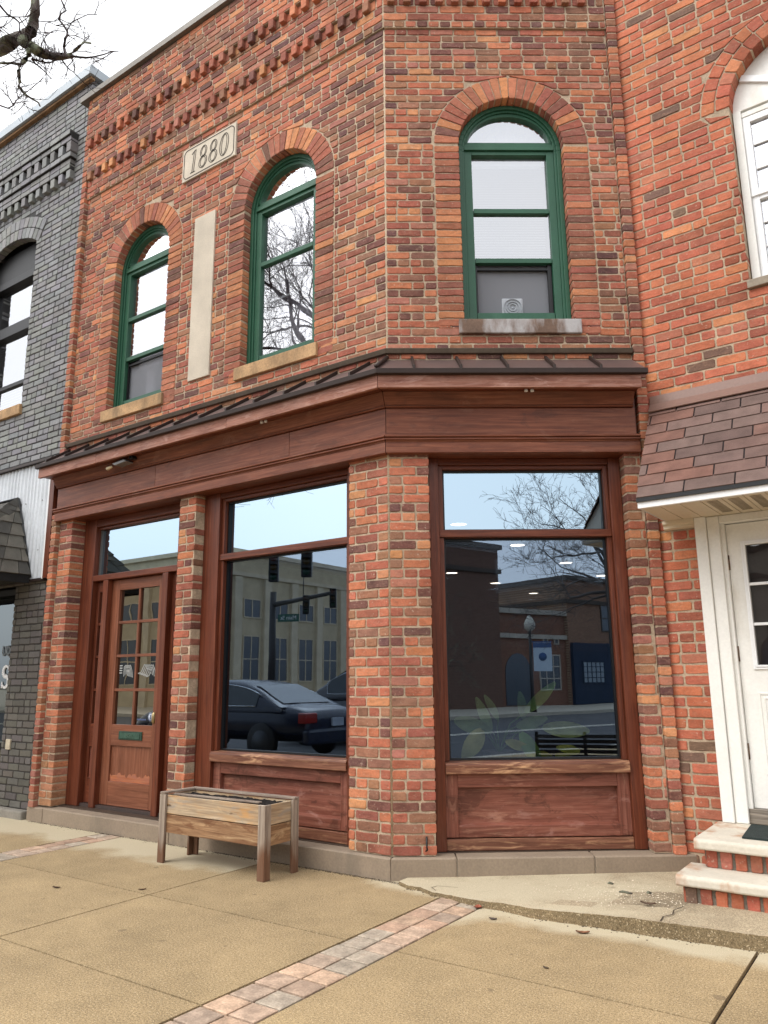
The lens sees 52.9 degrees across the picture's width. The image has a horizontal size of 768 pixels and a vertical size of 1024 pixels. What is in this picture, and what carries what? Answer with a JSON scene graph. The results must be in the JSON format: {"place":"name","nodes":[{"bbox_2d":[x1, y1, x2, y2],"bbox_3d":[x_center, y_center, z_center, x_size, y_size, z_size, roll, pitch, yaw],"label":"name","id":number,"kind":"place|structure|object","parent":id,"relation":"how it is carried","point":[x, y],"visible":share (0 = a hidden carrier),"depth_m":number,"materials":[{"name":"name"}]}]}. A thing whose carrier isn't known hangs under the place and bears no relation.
{"place":"outdoors","nodes":[
{"label":"outdoors","id":0,"kind":"place"},
{"bbox_2d":[0,0,122,124],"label":"honey locust tree","id":1,"kind":"object","parent":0,"point":[14,40],"visible":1,"depth_m":5.73,"materials":[{"name":"brown plant"}]},
{"bbox_2d":[0,0,217,130],"label":"sky","id":2,"kind":"structure","parent":0,"point":[131,28],"materials":[{"name":"white"}]},
{"bbox_2d":[0,817,767,1023],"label":"sidewalk","id":3,"kind":"structure","parent":0,"point":[98,936],"depth_m":3.66,"materials":[{"name":"beige concrete"}]},
{"bbox_2d":[157,786,298,881],"bbox_3d":[-1.114,2.251,5.463,1.050,0.484,0.340,-9,-15,34],"label":"wooden planter","id":4,"kind":"object","parent":3,"relation":"on","point":[265,824],"visible":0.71,"depth_m":5.32,"materials":[{"name":"brown wood"}]},
{"bbox_2d":[173,793,261,803],"bbox_3d":[-1.194,2.032,5.486,0.840,0.012,0.040,-8,-15,32],"label":"loose slat","id":5,"kind":"object","parent":4,"relation":"on","point":[221,798],"visible":1,"depth_m":5.46,"materials":[{"name":"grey wood"}]},
{"bbox_2d":[0,834,478,1023],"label":"paver strip","id":6,"kind":"object","parent":3,"relation":"in","point":[262,999],"visible":0.87,"depth_m":3.54,"materials":[{"name":"brick"}]},
{"bbox_2d":[31,821,765,953],"bbox_3d":[-0.714,2.478,5.395,6.499,0.005,0.257,-10,-15,36],"label":"dirt line","id":7,"kind":"object","parent":3,"relation":"on","point":[311,869],"visible":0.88,"depth_m":5.32,"materials":[{"name":"brown soil"}]},
{"bbox_2d":[675,821,767,912],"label":"entrance steps","id":8,"kind":"structure","parent":3,"relation":"on","point":[732,872],"depth_m":4.28,"materials":[{"name":"white brick"}]},
{"bbox_2d":[742,824,767,840],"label":"door mat","id":9,"kind":"object","parent":8,"relation":"on","point":[756,832],"depth_m":4.53,"materials":[{"name":"black rubber"}]},
{"bbox_2d":[399,871,767,955],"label":"raised pavement","id":10,"kind":"structure","parent":0,"point":[735,928],"depth_m":4.29,"materials":[{"name":"beige concrete"}]},
{"bbox_2d":[433,886,682,920],"bbox_3d":[0.919,2.198,4.394,1.445,0.050,0.321,-9,-15,34],"label":"pavement crack","id":11,"kind":"object","parent":10,"relation":"on","point":[660,920],"visible":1,"depth_m":4.02,"materials":[{"name":"grey concrete"}]},
{"bbox_2d":[525,880,698,914],"bbox_3d":[1.203,2.233,4.550,1.259,0.048,0.842,-9,-15,34],"label":"pebble scatter","id":12,"kind":"object","parent":10,"relation":"on","point":[636,895],"visible":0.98,"depth_m":4.36,"materials":[{"name":"grey gravel"}]},
{"bbox_2d":[619,890,632,893],"bbox_3d":[1.391,2.189,4.445,0.077,0.019,0.015,-5,-13,19],"label":"twig","id":13,"kind":"object","parent":10,"relation":"on","point":[623,891],"visible":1,"depth_m":4.44,"materials":[{"name":"wood"}]},
{"bbox_2d":[640,901,655,904],"bbox_3d":[1.441,2.132,4.210,0.043,0.015,0.079,9,-16,-39],"label":"dead leaf","id":14,"kind":"object","parent":10,"relation":"on","point":[649,903],"visible":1,"depth_m":4.21,"materials":[{"name":"brown plant"}]},
{"bbox_2d":[714,956,757,1023],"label":"ground bed","id":15,"kind":"object","parent":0,"point":[735,990],"depth_m":3.24,"materials":[{"name":"brown soil"}]},
{"bbox_2d":[0,64,109,819],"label":"grey brick building","id":16,"kind":"structure","parent":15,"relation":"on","point":[41,166],"depth_m":8.75,"materials":[{"name":"brick"}]},
{"bbox_2d":[0,589,15,756],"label":"shop window","id":17,"kind":"structure","parent":16,"relation":"in","point":[7,597],"depth_m":8.19,"materials":[{"name":"black paint"}]},
{"bbox_2d":[0,243,36,421],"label":"window","id":18,"kind":"structure","parent":16,"relation":"in","point":[16,273],"depth_m":9.48,"materials":[{"name":"glass"}]},
{"bbox_2d":[26,0,696,880],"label":"brick building","id":19,"kind":"structure","parent":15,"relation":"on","point":[352,538],"depth_m":6.17,"materials":[{"name":"red brick"}]},
{"bbox_2d":[99,575,162,810],"bbox_3d":[-2.317,1.631,7.114,0.798,2.067,0.096,-9,-15,34],"label":"door","id":20,"kind":"structure","parent":19,"relation":"in","point":[132,671],"depth_m":7.15,"materials":[{"name":"brown wood"}]},
{"bbox_2d":[100,225,169,422],"bbox_3d":[-2.380,-1.936,7.839,0.930,2.069,0.349,-9,-15,34],"label":"window","id":21,"kind":"structure","parent":19,"relation":"in","point":[137,388],"depth_m":7.88,"materials":[{"name":"glass"}]},
{"bbox_2d":[194,468,349,845],"bbox_3d":[-0.842,1.099,6.138,1.670,2.726,0.175,-9,-15,34],"label":"shop window","id":22,"kind":"structure","parent":19,"relation":"in","point":[273,672],"depth_m":6.21,"materials":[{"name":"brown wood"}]},
{"bbox_2d":[233,153,317,381],"bbox_3d":[-0.834,-2.184,6.799,0.930,2.085,0.363,-9,-15,34],"label":"window","id":23,"kind":"structure","parent":19,"relation":"in","point":[287,191],"depth_m":6.93,"materials":[{"name":"glass"}]},
{"bbox_2d":[502,299,522,312],"bbox_3d":[1.011,-1.601,6.098,0.170,0.165,0.075,0,-12,-1],"label":"box fan","id":24,"kind":"object","parent":19,"relation":"attached to","point":[512,305],"visible":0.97,"depth_m":6.07,"materials":[{"name":"plastic"}]},
{"bbox_2d":[458,106,581,334],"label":"window","id":25,"kind":"structure","parent":19,"relation":"in","point":[514,245],"depth_m":6.25,"materials":[{"name":"glass"}]},
{"bbox_2d":[428,458,647,851],"bbox_3d":[1.048,0.949,5.526,1.245,2.726,0.959,-9,-15,34],"label":"shop window","id":26,"kind":"structure","parent":19,"relation":"in","point":[533,666],"depth_m":5.55,"materials":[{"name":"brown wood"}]},
{"bbox_2d":[614,0,767,863],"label":"orange brick building","id":27,"kind":"structure","parent":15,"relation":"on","point":[694,80],"depth_m":5.50,"materials":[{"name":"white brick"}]},
{"bbox_2d":[725,520,767,808],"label":"door","id":28,"kind":"structure","parent":27,"relation":"in","point":[747,543],"depth_m":5.12,"materials":[{"name":"white paint"}]},
{"bbox_2d":[733,47,767,289],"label":"window","id":29,"kind":"structure","parent":27,"relation":"in","point":[750,102],"depth_m":5.70,"materials":[{"name":"white paint"}]}
]}

